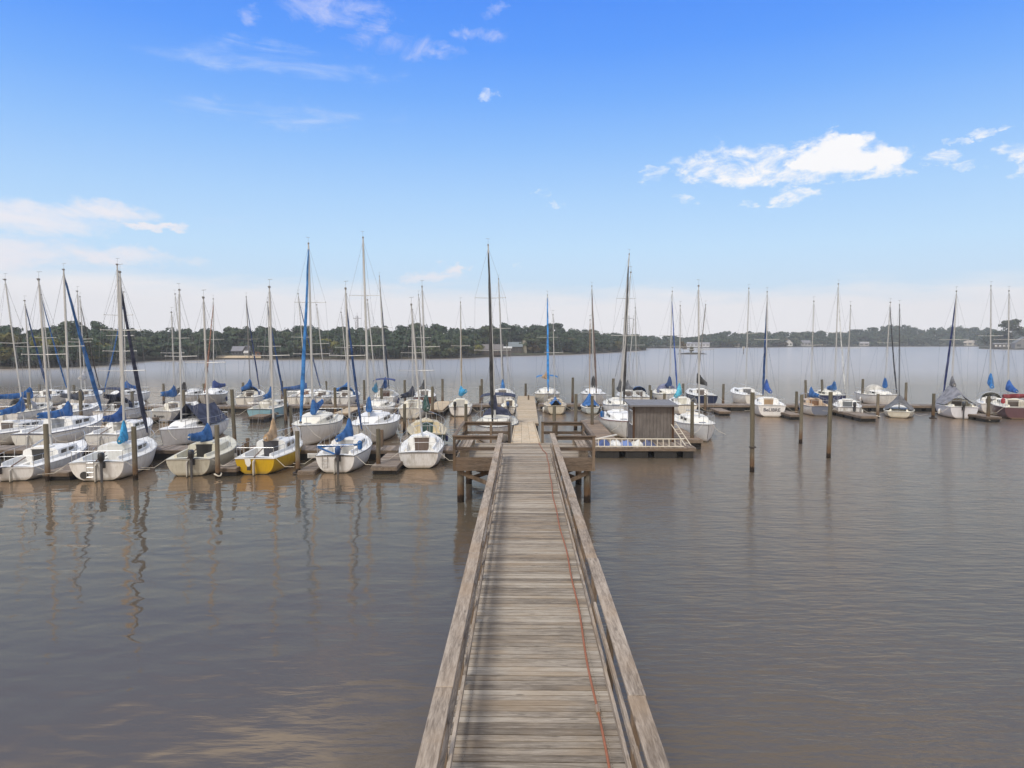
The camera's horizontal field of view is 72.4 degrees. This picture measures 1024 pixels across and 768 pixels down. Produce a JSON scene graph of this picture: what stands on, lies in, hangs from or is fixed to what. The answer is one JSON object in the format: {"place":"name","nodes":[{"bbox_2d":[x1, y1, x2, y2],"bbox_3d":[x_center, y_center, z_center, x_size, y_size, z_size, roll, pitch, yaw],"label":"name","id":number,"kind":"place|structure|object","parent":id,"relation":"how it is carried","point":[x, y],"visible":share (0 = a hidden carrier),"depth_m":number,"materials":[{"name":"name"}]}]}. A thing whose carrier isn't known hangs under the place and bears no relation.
{"place":"outdoors","nodes":[
{"label":"outdoors","id":0,"kind":"place"},
{"bbox_2d":[0,321,650,368],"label":"shore","id":1,"kind":"structure","parent":0,"point":[152,342],"depth_m":245.82,"materials":[{"name":"plant"}]},
{"bbox_2d":[0,332,24,364],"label":"tree","id":2,"kind":"object","parent":1,"relation":"on","point":[6,338],"visible":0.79,"depth_m":161.77,"materials":[{"name":"green plant"}]},
{"bbox_2d":[29,335,62,363],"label":"tree","id":3,"kind":"object","parent":1,"relation":"on","point":[50,343],"visible":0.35,"depth_m":167.10,"materials":[{"name":"green plant"}]},
{"bbox_2d":[220,336,249,352],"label":"tree","id":4,"kind":"object","parent":1,"relation":"on","point":[228,340],"visible":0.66,"depth_m":265.03,"materials":[{"name":"green plant"}]},
{"bbox_2d":[231,346,250,355],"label":"lakeside house","id":5,"kind":"structure","parent":1,"relation":"on","point":[236,350],"depth_m":250.51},
{"bbox_2d":[475,344,502,354],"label":"boat house","id":6,"kind":"structure","parent":1,"relation":"on","point":[496,346],"depth_m":270.99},
{"bbox_2d":[508,340,526,352],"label":"lodge","id":7,"kind":"structure","parent":1,"relation":"on","point":[516,347],"depth_m":299.92,"materials":[{"name":"stone"}]},
{"bbox_2d":[0,347,1023,767],"bbox_3d":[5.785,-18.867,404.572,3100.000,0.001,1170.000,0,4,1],"label":"water","id":8,"kind":"structure","parent":0,"point":[854,601],"depth_m":18.87,"materials":[{"name":"brown liquid"}]},
{"bbox_2d":[0,273,54,444],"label":"sailboat","id":9,"kind":"object","parent":8,"relation":"on","point":[7,428],"visible":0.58,"depth_m":45.43,"materials":[{"name":"plastic"}]},
{"bbox_2d":[0,300,55,421],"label":"sailboat","id":10,"kind":"object","parent":8,"relation":"on","point":[16,398],"visible":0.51,"depth_m":56.36,"materials":[{"name":"plastic"}]},
{"bbox_2d":[9,291,72,404],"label":"sailboat","id":11,"kind":"object","parent":8,"relation":"on","point":[43,393],"visible":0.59,"depth_m":71.70,"materials":[{"name":"plastic"}]},
{"bbox_2d":[43,424,50,480],"bbox_3d":[-21.600,3.932,32.548,0.243,4.170,0.248,0,4,1],"label":"piling","id":12,"kind":"object","parent":8,"relation":"in","point":[46,450],"visible":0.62,"depth_m":32.42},
{"bbox_2d":[0,271,100,482],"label":"sailboat","id":13,"kind":"object","parent":8,"relation":"on","point":[28,464],"visible":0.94,"depth_m":35.18,"materials":[{"name":"plastic"}]},
{"bbox_2d":[1,263,103,444],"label":"sailboat","id":14,"kind":"object","parent":8,"relation":"on","point":[59,426],"visible":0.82,"depth_m":45.30,"materials":[{"name":"plastic"}]},
{"bbox_2d":[42,465,76,479],"bbox_3d":[-21.188,4.265,35.171,1.240,0.674,5.280,0,4,1],"label":"finger dock","id":15,"kind":"object","parent":8,"relation":"on","point":[66,473],"visible":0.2,"depth_m":32.72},
{"bbox_2d":[17,286,102,419],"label":"sailboat","id":16,"kind":"object","parent":8,"relation":"on","point":[75,407],"visible":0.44,"depth_m":57.77,"materials":[{"name":"plastic"}]},
{"bbox_2d":[61,296,102,403],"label":"sailboat","id":17,"kind":"object","parent":8,"relation":"on","point":[86,392],"visible":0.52,"depth_m":71.19,"materials":[{"name":"plastic"}]},
{"bbox_2d":[37,264,170,482],"bbox_3d":[-19.821,-0.639,35.449,4.556,10.828,7.746,-1,4,-10],"label":"sailboat","id":18,"kind":"object","parent":8,"relation":"on","point":[110,461],"visible":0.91,"depth_m":34.83,"materials":[{"name":"plastic"}]},
{"bbox_2d":[77,258,163,444],"bbox_3d":[-24.919,-1.889,44.803,4.311,12.148,8.159,0,4,-7],"label":"sailboat","id":19,"kind":"object","parent":8,"relation":"on","point":[115,420],"visible":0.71,"depth_m":44.16,"materials":[{"name":"plastic"}]},
{"bbox_2d":[87,291,153,423],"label":"sailboat","id":20,"kind":"object","parent":8,"relation":"on","point":[116,405],"visible":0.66,"depth_m":57.13,"materials":[{"name":"plastic"}]},
{"bbox_2d":[102,290,149,405],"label":"sailboat","id":21,"kind":"object","parent":8,"relation":"on","point":[146,393],"visible":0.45,"depth_m":72.62,"materials":[{"name":"plastic"}]},
{"bbox_2d":[131,426,137,479],"bbox_3d":[-17.650,3.990,32.785,0.242,4.024,0.244,0,4,1],"label":"piling","id":22,"kind":"object","parent":8,"relation":"in","point":[134,452],"visible":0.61,"depth_m":32.66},
{"bbox_2d":[140,307,198,422],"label":"sailboat","id":23,"kind":"object","parent":8,"relation":"on","point":[157,412],"visible":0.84,"depth_m":57.38,"materials":[{"name":"plastic"}]},
{"bbox_2d":[163,293,208,402],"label":"sailboat","id":24,"kind":"object","parent":8,"relation":"on","point":[190,392],"visible":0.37,"depth_m":71.26,"materials":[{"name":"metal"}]},
{"bbox_2d":[141,290,241,477],"bbox_3d":[-15.895,-0.093,36.562,4.253,9.599,7.259,0,4,-6],"label":"sailboat","id":25,"kind":"object","parent":8,"relation":"on","point":[197,458],"visible":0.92,"depth_m":35.73,"materials":[{"name":"plastic"}]},
{"bbox_2d":[155,283,246,444],"bbox_3d":[-21.037,-1.157,45.761,4.305,10.568,8.302,0,4,1],"label":"sailboat","id":26,"kind":"object","parent":8,"relation":"on","point":[177,430],"visible":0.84,"depth_m":44.54,"materials":[{"name":"plastic"}]},
{"bbox_2d":[198,298,227,404],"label":"sailboat","id":27,"kind":"object","parent":8,"relation":"on","point":[223,394],"visible":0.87,"depth_m":72.03,"materials":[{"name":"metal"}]},
{"bbox_2d":[214,425,221,477],"bbox_3d":[-13.982,3.954,33.259,0.379,4.036,0.366,0,4,1],"label":"piling","id":28,"kind":"object","parent":8,"relation":"in","point":[217,473],"visible":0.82,"depth_m":33.13,"materials":[{"name":"wood"}]},
{"bbox_2d":[0,445,459,459],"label":"floating dock","id":29,"kind":"object","parent":8,"relation":"on","point":[163,452],"visible":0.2,"depth_m":38.35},
{"bbox_2d":[220,460,242,475],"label":"finger dock","id":30,"kind":"object","parent":8,"relation":"on","point":[233,469],"visible":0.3,"depth_m":33.80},
{"bbox_2d":[230,389,236,441],"bbox_3d":[-16.833,2.860,42.473,0.536,5.071,0.537,0,4,1],"label":"piling","id":31,"kind":"object","parent":8,"relation":"in","point":[233,414],"visible":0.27,"depth_m":42.32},
{"bbox_2d":[229,296,264,404],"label":"sailboat","id":32,"kind":"object","parent":8,"relation":"on","point":[250,393],"visible":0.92,"depth_m":70.81,"materials":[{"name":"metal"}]},
{"bbox_2d":[0,403,501,412],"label":"floating dock","id":33,"kind":"object","parent":8,"relation":"on","point":[306,407],"visible":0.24,"depth_m":64.02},
{"bbox_2d":[213,279,306,475],"bbox_3d":[-12.526,-0.391,36.925,4.156,10.148,7.488,0,4,-1],"label":"sailboat","id":34,"kind":"object","parent":8,"relation":"on","point":[263,456],"visible":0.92,"depth_m":35.98,"materials":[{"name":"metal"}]},
{"bbox_2d":[248,412,278,422],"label":"finger dock","id":35,"kind":"object","parent":8,"relation":"on","point":[264,418],"visible":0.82,"depth_m":55.50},
{"bbox_2d":[239,302,294,417],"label":"sailboat","id":36,"kind":"object","parent":8,"relation":"on","point":[266,407],"visible":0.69,"depth_m":59.83,"materials":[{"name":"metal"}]},
{"bbox_2d":[283,389,287,423],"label":"piling","id":37,"kind":"object","parent":8,"relation":"in","point":[285,404],"visible":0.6,"depth_m":54.52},
{"bbox_2d":[292,431,299,474],"bbox_3d":[-10.482,4.100,34.264,0.536,3.621,0.537,0,4,1],"label":"piling","id":38,"kind":"object","parent":8,"relation":"in","point":[297,448],"visible":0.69,"depth_m":34.13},
{"bbox_2d":[279,293,321,403],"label":"sailboat","id":39,"kind":"object","parent":8,"relation":"on","point":[295,399],"visible":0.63,"depth_m":70.80,"materials":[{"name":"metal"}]},
{"bbox_2d":[297,461,321,474],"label":"finger dock","id":40,"kind":"object","parent":8,"relation":"on","point":[312,468],"visible":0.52,"depth_m":34.40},
{"bbox_2d":[285,237,346,444],"bbox_3d":[-13.090,-2.747,46.540,4.706,13.643,8.925,0,4,-3],"label":"sailboat","id":41,"kind":"object","parent":8,"relation":"on","point":[314,425],"visible":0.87,"depth_m":45.10,"materials":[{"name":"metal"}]},
{"bbox_2d":[308,304,336,403],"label":"sailboat","id":42,"kind":"object","parent":8,"relation":"on","point":[324,394],"visible":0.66,"depth_m":71.17,"materials":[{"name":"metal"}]},
{"bbox_2d":[293,287,375,474],"bbox_3d":[-8.747,-0.416,37.346,4.155,10.144,7.417,0,4,-1],"label":"sailboat","id":43,"kind":"object","parent":8,"relation":"on","point":[337,455],"visible":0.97,"depth_m":36.70,"materials":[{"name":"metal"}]},
{"bbox_2d":[326,308,362,403],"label":"sailboat","id":44,"kind":"object","parent":8,"relation":"on","point":[343,395],"visible":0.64,"depth_m":70.78,"materials":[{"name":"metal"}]},
{"bbox_2d":[334,407,361,418],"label":"finger dock","id":45,"kind":"object","parent":8,"relation":"on","point":[345,412],"visible":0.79,"depth_m":60.18,"materials":[{"name":"brown wood"}]},
{"bbox_2d":[348,237,407,442],"bbox_3d":[-9.295,-2.935,46.775,4.758,13.989,9.001,0,4,1],"label":"sailboat","id":46,"kind":"object","parent":8,"relation":"on","point":[388,424],"visible":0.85,"depth_m":45.38,"materials":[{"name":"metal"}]},
{"bbox_2d":[376,429,380,463],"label":"piling","id":47,"kind":"object","parent":8,"relation":"in","point":[378,453],"visible":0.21,"depth_m":34.64,"materials":[{"name":"wood"}]},
{"bbox_2d":[361,299,397,413],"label":"sailboat","id":48,"kind":"object","parent":8,"relation":"on","point":[387,405],"visible":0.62,"depth_m":58.84,"materials":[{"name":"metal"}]},
{"bbox_2d":[371,276,399,403],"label":"sailboat","id":49,"kind":"object","parent":8,"relation":"on","point":[392,395],"visible":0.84,"depth_m":70.28,"materials":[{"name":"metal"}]},
{"bbox_2d":[371,453,403,473],"bbox_3d":[-6.183,4.161,36.819,1.290,0.674,5.680,0,4,1],"label":"finger dock","id":50,"kind":"object","parent":8,"relation":"on","point":[394,465],"visible":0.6,"depth_m":34.53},
{"bbox_2d":[390,316,429,419],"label":"sailboat","id":51,"kind":"object","parent":8,"relation":"on","point":[414,411],"visible":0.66,"depth_m":59.62,"materials":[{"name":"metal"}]},
{"bbox_2d":[381,297,449,468],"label":"sailboat","id":52,"kind":"object","parent":8,"relation":"on","point":[422,449],"visible":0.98,"depth_m":37.67,"materials":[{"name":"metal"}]},
{"bbox_2d":[413,292,436,403],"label":"sailboat","id":53,"kind":"object","parent":8,"relation":"on","point":[428,393],"visible":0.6,"depth_m":72.02,"materials":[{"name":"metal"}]},
{"bbox_2d":[404,280,456,440],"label":"sailboat","id":54,"kind":"object","parent":8,"relation":"on","point":[428,427],"visible":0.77,"depth_m":45.01,"materials":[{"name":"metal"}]},
{"bbox_2d":[427,401,452,415],"bbox_3d":[-6.631,2.355,64.284,1.540,0.834,8.580,0,4,1],"label":"finger dock","id":55,"kind":"object","parent":8,"relation":"on","point":[445,406],"visible":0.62,"depth_m":62.04,"materials":[{"name":"brown wood"}]},
{"bbox_2d":[442,298,472,416],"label":"sailboat","id":56,"kind":"object","parent":8,"relation":"on","point":[456,407],"visible":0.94,"depth_m":61.78,"materials":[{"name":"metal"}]},
{"bbox_2d":[474,238,518,442],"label":"sailboat","id":57,"kind":"object","parent":8,"relation":"on","point":[494,412],"visible":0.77,"depth_m":45.02,"materials":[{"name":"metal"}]},
{"bbox_2d":[486,275,514,402],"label":"sailboat","id":58,"kind":"object","parent":8,"relation":"on","point":[500,397],"visible":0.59,"depth_m":72.82,"materials":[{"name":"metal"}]},
{"bbox_2d":[501,340,517,414],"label":"sailboat","id":59,"kind":"object","parent":8,"relation":"on","point":[510,404],"visible":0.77,"depth_m":63.03,"materials":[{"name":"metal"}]},
{"bbox_2d":[452,421,595,502],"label":"viewing platform","id":60,"kind":"structure","parent":8,"relation":"in","point":[578,465],"depth_m":28.15,"materials":[{"name":"wood"}]},
{"bbox_2d":[516,396,538,430],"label":"floating walkway","id":61,"kind":"structure","parent":8,"relation":"on","point":[526,409],"depth_m":59.39,"materials":[{"name":"wood"}]},
{"bbox_2d":[510,416,541,442],"bbox_3d":[0.780,2.218,41.865,1.495,2.580,18.516,0,4,1],"label":"gangway","id":62,"kind":"object","parent":61,"relation":"on","point":[529,429],"visible":0.87,"depth_m":37.19,"materials":[{"name":"brown wood"}]},
{"bbox_2d":[415,433,669,767],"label":"pier","id":63,"kind":"structure","parent":8,"relation":"in","point":[522,694],"depth_m":10.37,"materials":[{"name":"wood"}]},
{"bbox_2d":[539,444,610,767],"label":"hose","id":64,"kind":"object","parent":63,"relation":"on","point":[597,710],"visible":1,"depth_m":10.58,"materials":[{"name":"rubber"}]},
{"bbox_2d":[533,291,559,402],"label":"sailboat","id":65,"kind":"object","parent":8,"relation":"on","point":[541,394],"visible":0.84,"depth_m":71.15,"materials":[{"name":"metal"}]},
{"bbox_2d":[537,310,570,414],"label":"sailboat","id":66,"kind":"object","parent":8,"relation":"on","point":[558,403],"visible":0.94,"depth_m":63.24,"materials":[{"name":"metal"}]},
{"bbox_2d":[574,394,577,429],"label":"piling","id":67,"kind":"object","parent":8,"relation":"in","point":[575,407],"visible":0.54,"depth_m":50.86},
{"bbox_2d":[578,315,599,413],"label":"sailboat","id":68,"kind":"object","parent":8,"relation":"on","point":[585,405],"visible":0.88,"depth_m":63.38,"materials":[{"name":"white plastic"}]},
{"bbox_2d":[580,285,605,402],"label":"sailboat","id":69,"kind":"object","parent":8,"relation":"on","point":[600,394],"visible":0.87,"depth_m":71.90,"materials":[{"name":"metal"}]},
{"bbox_2d":[580,420,615,439],"bbox_3d":[5.689,3.426,47.081,1.390,0.854,10.380,0,4,1],"label":"floating dock","id":70,"kind":"object","parent":8,"relation":"on","point":[598,429],"visible":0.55,"depth_m":46.62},
{"bbox_2d":[594,266,639,437],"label":"sailboat","id":71,"kind":"object","parent":8,"relation":"on","point":[613,421],"visible":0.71,"depth_m":49.01,"materials":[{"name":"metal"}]},
{"bbox_2d":[599,253,635,410],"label":"sailboat","id":72,"kind":"object","parent":8,"relation":"on","point":[612,400],"visible":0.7,"depth_m":59.60,"materials":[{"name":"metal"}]},
{"bbox_2d":[615,319,641,398],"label":"sailboat","id":73,"kind":"object","parent":8,"relation":"on","point":[629,388],"visible":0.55,"depth_m":72.12,"materials":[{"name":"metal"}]},
{"bbox_2d":[628,307,652,398],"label":"sailboat","id":74,"kind":"object","parent":8,"relation":"on","point":[643,394],"visible":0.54,"depth_m":72.49,"materials":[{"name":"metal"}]},
{"bbox_2d":[588,440,695,457],"bbox_3d":[7.382,3.851,40.320,5.700,0.854,3.040,0,4,1],"label":"floating dock","id":75,"kind":"object","parent":8,"relation":"on","point":[687,450],"visible":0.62,"depth_m":38.86,"materials":[{"name":"wood"}]},
{"bbox_2d":[597,439,655,445],"bbox_3d":[6.480,3.281,39.796,3.230,0.347,0.900,0,4,1],"label":"tarp pile","id":76,"kind":"object","parent":75,"relation":"on","point":[621,443],"visible":0.91,"depth_m":39.53,"materials":[{"name":"fabric"}]},
{"bbox_2d":[595,438,683,446],"bbox_3d":[7.103,3.268,38.953,4.900,0.463,0.160,0,4,1],"label":"ladder","id":77,"kind":"object","parent":75,"relation":"on","point":[657,439],"visible":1,"depth_m":38.94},
{"bbox_2d":[623,399,678,441],"bbox_3d":[8.256,2.182,41.881,2.800,2.290,2.770,0,4,1],"label":"kiosk","id":78,"kind":"object","parent":75,"relation":"on","point":[650,418],"visible":0.94,"depth_m":40.82,"materials":[{"name":"brown"}]},
{"bbox_2d":[652,287,682,398],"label":"sailboat","id":79,"kind":"object","parent":8,"relation":"on","point":[667,387],"visible":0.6,"depth_m":70.70,"materials":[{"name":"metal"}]},
{"bbox_2d":[668,301,703,414],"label":"sailboat","id":80,"kind":"object","parent":8,"relation":"on","point":[680,401],"visible":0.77,"depth_m":62.64,"materials":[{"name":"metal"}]},
{"bbox_2d":[674,428,702,448],"bbox_3d":[10.485,3.578,44.667,1.940,0.854,5.680,0,4,1],"label":"floating dock","id":81,"kind":"object","parent":8,"relation":"on","point":[695,443],"visible":0.35,"depth_m":42.79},
{"bbox_2d":[690,401,693,440],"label":"piling","id":82,"kind":"object","parent":8,"relation":"in","point":[692,419],"visible":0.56,"depth_m":42.56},
{"bbox_2d":[674,285,723,441],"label":"sailboat","id":83,"kind":"object","parent":8,"relation":"on","point":[704,425],"visible":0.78,"depth_m":46.66,"materials":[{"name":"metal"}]},
{"bbox_2d":[685,304,720,402],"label":"sailboat","id":84,"kind":"object","parent":8,"relation":"on","point":[694,393],"visible":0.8,"depth_m":71.97,"materials":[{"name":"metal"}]},
{"bbox_2d":[710,408,730,415],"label":"finger dock","id":85,"kind":"object","parent":8,"relation":"on","point":[720,412],"visible":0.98,"depth_m":60.91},
{"bbox_2d":[730,284,764,403],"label":"sailboat","id":86,"kind":"object","parent":8,"relation":"on","point":[741,395],"visible":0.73,"depth_m":72.02,"materials":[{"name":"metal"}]},
{"bbox_2d":[749,392,755,471],"bbox_3d":[11.932,3.146,34.726,0.358,5.467,0.359,0,4,1],"label":"piling","id":87,"kind":"object","parent":8,"relation":"in","point":[752,446],"visible":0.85,"depth_m":34.59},
{"bbox_2d":[538,403,978,411],"bbox_3d":[32.728,2.324,65.013,60.501,0.804,1.640,0,4,2],"label":"floating dock","id":88,"kind":"object","parent":8,"relation":"on","point":[865,407],"visible":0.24,"depth_m":64.74,"materials":[{"name":"wood"}]},
{"bbox_2d":[745,287,796,416],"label":"sailboat","id":89,"kind":"object","parent":8,"relation":"on","point":[766,406],"visible":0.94,"depth_m":61.52,"materials":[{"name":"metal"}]},
{"bbox_2d":[780,410,798,419],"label":"finger dock","id":90,"kind":"object","parent":8,"relation":"on","point":[786,414],"visible":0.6,"depth_m":58.08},
{"bbox_2d":[799,394,803,443],"bbox_3d":[18.290,2.966,44.342,0.248,4.617,0.248,0,4,1],"label":"piling","id":91,"kind":"object","parent":8,"relation":"in","point":[801,418],"visible":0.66,"depth_m":44.21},
{"bbox_2d":[798,301,836,415],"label":"sailboat","id":92,"kind":"object","parent":8,"relation":"on","point":[814,405],"visible":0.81,"depth_m":62.20,"materials":[{"name":"paint"}]},
{"bbox_2d":[807,282,846,403],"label":"sailboat","id":93,"kind":"object","parent":8,"relation":"on","point":[825,392],"visible":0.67,"depth_m":70.18,"materials":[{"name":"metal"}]},
{"bbox_2d":[826,392,832,457],"bbox_3d":[17.599,3.028,38.865,0.255,5.182,0.254,0,4,1],"label":"piling","id":94,"kind":"object","parent":8,"relation":"in","point":[829,426],"visible":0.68,"depth_m":38.73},
{"bbox_2d":[832,301,875,412],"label":"sailboat","id":95,"kind":"object","parent":8,"relation":"on","point":[850,405],"visible":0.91,"depth_m":61.36,"materials":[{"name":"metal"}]},
{"bbox_2d":[832,409,877,421],"bbox_3d":[28.612,2.752,58.762,1.340,0.734,5.580,0,4,1],"label":"finger dock","id":96,"kind":"object","parent":8,"relation":"on","point":[859,416],"visible":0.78,"depth_m":57.13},
{"bbox_2d":[854,298,907,403],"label":"sailboat","id":97,"kind":"object","parent":8,"relation":"on","point":[868,396],"visible":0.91,"depth_m":70.22,"materials":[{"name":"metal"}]},
{"bbox_2d":[879,300,925,417],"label":"sailboat","id":98,"kind":"object","parent":8,"relation":"on","point":[893,410],"visible":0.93,"depth_m":60.54,"materials":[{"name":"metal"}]},
{"bbox_2d":[931,287,984,418],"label":"sailboat","id":99,"kind":"object","parent":8,"relation":"on","point":[956,408],"visible":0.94,"depth_m":60.28,"materials":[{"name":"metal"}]},
{"bbox_2d":[968,413,1001,421],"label":"finger dock","id":100,"kind":"object","parent":8,"relation":"on","point":[981,417],"visible":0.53,"depth_m":56.24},
{"bbox_2d":[975,281,1003,413],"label":"sailboat","id":101,"kind":"object","parent":8,"relation":"on","point":[982,402],"visible":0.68,"depth_m":64.06,"materials":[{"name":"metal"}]},
{"bbox_2d":[991,290,1023,419],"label":"sailboat","id":102,"kind":"object","parent":8,"relation":"on","point":[1008,405],"visible":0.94,"depth_m":59.77,"materials":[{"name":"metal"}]},
{"bbox_2d":[0,0,1023,338],"label":"sky","id":103,"kind":"structure","parent":0,"point":[796,150],"materials":[{"name":"blue"}]},
{"bbox_2d":[647,339,989,347],"bbox_3d":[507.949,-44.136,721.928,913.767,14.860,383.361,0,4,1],"label":"shore","id":104,"kind":"structure","parent":0,"point":[844,345],"depth_m":682.38,"materials":[{"name":"plant"}]},
{"bbox_2d":[647,324,1021,346],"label":"wood","id":105,"kind":"object","parent":104,"relation":"on","point":[912,336],"visible":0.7,"depth_m":698.54,"materials":[{"name":"green plant"}]},
{"bbox_2d":[979,346,1023,349],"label":"seawall","id":106,"kind":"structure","parent":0,"point":[983,347],"depth_m":503.08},
{"bbox_2d":[980,329,1000,347],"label":"tree","id":107,"kind":"object","parent":106,"relation":"on","point":[985,339],"visible":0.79,"depth_m":516.95,"materials":[{"name":"green plant"}]},
{"bbox_2d":[996,331,1015,342],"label":"tree","id":108,"kind":"object","parent":106,"relation":"on","point":[1003,336],"visible":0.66,"depth_m":514.84,"materials":[{"name":"green plant"}]},
{"bbox_2d":[998,319,1023,342],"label":"pine tree","id":109,"kind":"object","parent":106,"relation":"on","point":[1014,323],"visible":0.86,"depth_m":502.58,"materials":[{"name":"green plant"}]},
{"bbox_2d":[1011,336,1023,348],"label":"lakeside house","id":110,"kind":"structure","parent":106,"relation":"on","point":[1018,343],"depth_m":480.34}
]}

